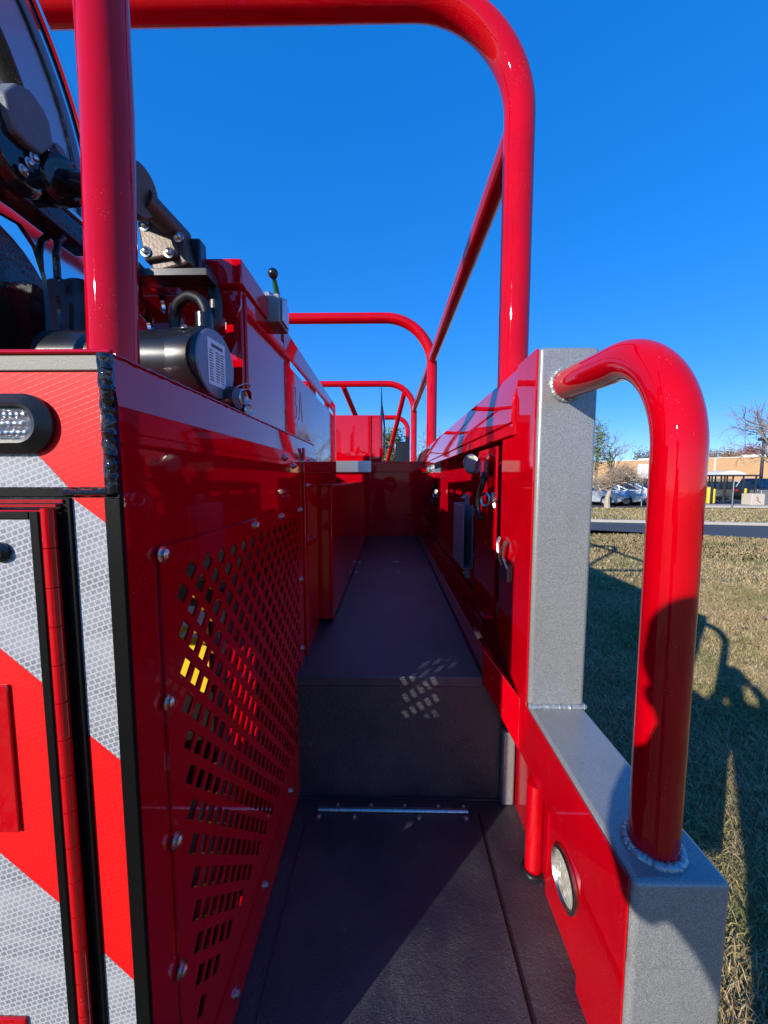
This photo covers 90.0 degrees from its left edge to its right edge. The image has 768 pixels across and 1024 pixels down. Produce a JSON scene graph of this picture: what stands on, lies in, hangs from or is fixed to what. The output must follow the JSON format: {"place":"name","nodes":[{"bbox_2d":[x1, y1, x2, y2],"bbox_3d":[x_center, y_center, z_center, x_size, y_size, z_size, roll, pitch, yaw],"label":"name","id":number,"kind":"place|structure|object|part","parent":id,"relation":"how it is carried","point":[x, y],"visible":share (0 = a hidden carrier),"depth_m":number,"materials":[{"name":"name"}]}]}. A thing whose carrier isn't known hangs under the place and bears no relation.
{"place":"outdoors","nodes":[
{"label":"outdoors","id":0,"kind":"place"},
{"bbox_2d":[0,0,767,469],"label":"sky","id":1,"kind":"structure","parent":0,"point":[353,164],"materials":[{"name":"blue"}]},
{"bbox_2d":[583,507,767,1023],"bbox_3d":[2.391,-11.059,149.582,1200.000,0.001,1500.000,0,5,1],"label":"ground","id":2,"kind":"structure","parent":0,"point":[751,918],"depth_m":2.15,"materials":[{"name":"green plant"}]},
{"bbox_2d":[0,0,728,1023],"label":"fire truck","id":3,"kind":"object","parent":2,"relation":"on","point":[298,724],"visible":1,"depth_m":0.65,"materials":[{"name":"metal"}]},
{"bbox_3d":[-0.361,0.490,0.392,0.127,1.006,0.022,0,5,1],"label":"rear door","id":4,"kind":"part","parent":3,"relation":"part of","materials":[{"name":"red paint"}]},
{"bbox_2d":[433,454,767,481],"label":"brick building","id":5,"kind":"structure","parent":2,"relation":"on","point":[721,463],"depth_m":77.66,"materials":[{"name":"brick"}]},
{"bbox_2d":[630,445,649,459],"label":"skyline tree","id":6,"kind":"object","parent":2,"relation":"on","point":[640,457],"visible":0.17,"depth_m":110.01,"materials":[{"name":"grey plant"}]},
{"bbox_2d":[592,498,740,508],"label":"parking area","id":7,"kind":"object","parent":2,"relation":"on","point":[621,505],"visible":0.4,"depth_m":25.23,"materials":[{"name":"asphalt"}]},
{"bbox_2d":[384,420,410,460],"bbox_3d":[0.190,-3.367,26.033,4.550,5.600,4.986,0,5,1],"label":"pine tree","id":8,"kind":"object","parent":7,"relation":"on","point":[388,438],"visible":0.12,"depth_m":25.37,"materials":[{"name":"green plant"}]},
{"bbox_2d":[410,440,433,471],"bbox_3d":[3.127,-4.050,34.283,4.709,5.635,7.268,3,6,31],"label":"bare tree","id":9,"kind":"object","parent":7,"relation":"on","point":[420,452],"visible":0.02,"depth_m":33.00,"materials":[{"name":"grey plant"}]},
{"bbox_2d":[417,425,450,471],"bbox_3d":[6.359,-4.340,30.011,7.934,6.934,7.228,5,7,43],"label":"bare tree","id":10,"kind":"object","parent":7,"relation":"on","point":[425,443],"visible":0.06,"depth_m":30.00,"materials":[{"name":"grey plant"}]},
{"bbox_2d":[593,416,622,481],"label":"pine tree","id":11,"kind":"object","parent":7,"relation":"on","point":[597,455],"visible":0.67,"depth_m":58.51,"materials":[{"name":"green plant"}]},
{"bbox_2d":[592,485,630,504],"bbox_3d":[13.519,-1.243,25.354,1.890,1.466,4.575,-4,6,-39],"label":"parked car","id":12,"kind":"object","parent":7,"relation":"on","point":[617,497],"visible":0.34,"depth_m":23.80,"materials":[{"name":"silver metal"}]},
{"bbox_2d":[594,431,638,472],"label":"bare tree","id":13,"kind":"object","parent":7,"relation":"on","point":[615,450],"visible":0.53,"depth_m":63.20,"materials":[{"name":"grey plant"}]},
{"bbox_2d":[592,460,647,507],"bbox_3d":[13.746,-1.583,22.210,4.084,2.736,3.633,0,5,1],"label":"ornamental tree","id":14,"kind":"object","parent":7,"relation":"on","point":[619,477],"visible":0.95,"depth_m":21.93,"materials":[{"name":"brown plant"}]},
{"bbox_2d":[599,482,646,503],"bbox_3d":[16.729,-1.326,26.328,1.890,1.466,4.575,-5,7,-43],"label":"parked car","id":15,"kind":"object","parent":7,"relation":"on","point":[644,490],"visible":0.02,"depth_m":25.62,"materials":[{"name":"white paint"}]},
{"bbox_3d":[16.457,-1.806,26.579,1.582,0.489,2.666,-5,7,-43],"label":"window glass","id":16,"kind":"part","parent":15,"relation":"part of","materials":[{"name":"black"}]},
{"bbox_2d":[603,483,646,505],"bbox_3d":[14.969,-1.276,25.751,1.890,1.466,4.575,-4,6,-41],"label":"parked car","id":17,"kind":"object","parent":7,"relation":"on","point":[636,497],"visible":0.31,"depth_m":24.03,"materials":[{"name":"silver metal"}]},
{"bbox_3d":[14.707,-1.758,26.011,1.582,0.489,2.666,-4,6,-41],"label":"window glass","id":18,"kind":"part","parent":17,"relation":"part of","materials":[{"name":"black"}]},
{"bbox_2d":[629,478,647,487],"bbox_3d":[20.529,-1.717,29.425,4.575,1.722,1.890,-1,5,-14],"label":"parked car","id":19,"kind":"object","parent":7,"relation":"on","point":[646,483],"visible":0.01,"depth_m":28.33,"materials":[{"name":"black paint"}]},
{"bbox_3d":[19.946,-2.188,29.238,2.974,0.699,1.586,-1,5,-14],"label":"window glass","id":20,"kind":"part","parent":19,"relation":"part of","materials":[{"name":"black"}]},
{"bbox_2d":[637,464,648,477],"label":"sign board","id":21,"kind":"object","parent":7,"relation":"on","point":[643,468],"visible":0.19,"depth_m":41.32,"materials":[{"name":"white paint"}]},
{"bbox_2d":[706,487,710,502],"bbox_3d":[20.769,-1.079,24.563,0.260,1.050,0.260,0,5,1],"label":"bollard","id":22,"kind":"object","parent":7,"relation":"on","point":[708,495],"visible":0.69,"depth_m":24.48,"materials":[{"name":"yellow metal"}]},
{"bbox_2d":[711,489,715,502],"bbox_3d":[21.215,-1.038,24.727,0.200,0.940,0.200,0,5,1],"label":"bollard","id":23,"kind":"object","parent":7,"relation":"on","point":[713,494],"visible":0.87,"depth_m":24.65,"materials":[{"name":"yellow metal"}]},
{"bbox_2d":[713,397,767,466],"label":"bare tree","id":24,"kind":"object","parent":7,"relation":"on","point":[761,429],"visible":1,"depth_m":24.69,"materials":[{"name":"brown plant"}]},
{"bbox_2d":[734,478,767,499],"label":"parked car","id":25,"kind":"object","parent":7,"relation":"on","point":[749,483],"visible":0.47,"depth_m":29.99,"materials":[{"name":"black paint"}]},
{"bbox_3d":[29.995,-2.285,30.382,2.974,0.699,1.586,-1,5,-9],"label":"window glass","id":26,"kind":"part","parent":25,"relation":"part of","materials":[{"name":"black glass"}]},
{"bbox_2d":[758,438,767,477],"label":"street lamp","id":27,"kind":"object","parent":7,"relation":"on","point":[761,465],"visible":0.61,"depth_m":31.53,"materials":[{"name":"metal"}]},
{"bbox_2d":[589,550,767,816],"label":"fallen leaves","id":28,"kind":"object","parent":2,"relation":"on","point":[761,814],"visible":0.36,"depth_m":2.93,"materials":[{"name":"brown plant"}]},
{"bbox_2d":[709,445,745,457],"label":"skyline tree","id":29,"kind":"object","parent":2,"relation":"on","point":[726,453],"visible":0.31,"depth_m":99.84,"materials":[{"name":"brown plant"}]},
{"bbox_2d":[731,481,734,508],"bbox_3d":[19.594,-0.955,21.572,0.070,1.550,0.067,0,5,1],"label":"thin post","id":30,"kind":"object","parent":2,"relation":"on","point":[732,495],"visible":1,"depth_m":21.56,"materials":[{"name":"metal"}]},
{"bbox_2d":[705,504,767,507],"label":"footpath","id":31,"kind":"structure","parent":2,"relation":"on","point":[734,506],"depth_m":22.55,"materials":[{"name":"concrete"}]},
{"bbox_2d":[707,471,759,503],"bbox_3d":[21.615,-1.586,24.532,2.870,2.065,1.800,0,5,1],"label":"bus shelter","id":32,"kind":"object","parent":31,"relation":"on","point":[723,487],"visible":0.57,"depth_m":25.07,"materials":[{"name":"paint"}]},
{"bbox_2d":[741,493,764,504],"bbox_3d":[22.329,-0.780,23.229,0.780,0.680,0.722,0,5,1],"label":"utility box","id":33,"kind":"object","parent":31,"relation":"on","point":[752,498],"visible":0.98,"depth_m":22.92,"materials":[{"name":"stone"}]},
{"bbox_2d":[749,490,767,504],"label":"utility cabinet","id":34,"kind":"object","parent":31,"relation":"on","point":[765,492],"visible":0.46,"depth_m":23.35,"materials":[{"name":"metal"}]},
{"bbox_2d":[738,442,767,454],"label":"skyline tree","id":35,"kind":"object","parent":2,"relation":"on","point":[747,450],"visible":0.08,"depth_m":102.64,"materials":[{"name":"brown plant"}]},
{"bbox_2d":[590,522,767,561],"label":"road","id":36,"kind":"structure","parent":0,"point":[739,531],"depth_m":11.94,"materials":[{"name":"grey asphalt"}]},
{"bbox_2d":[591,519,767,525],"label":"kerb","id":37,"kind":"structure","parent":36,"relation":"on","point":[705,522],"depth_m":14.05,"materials":[{"name":"concrete"}]}
]}

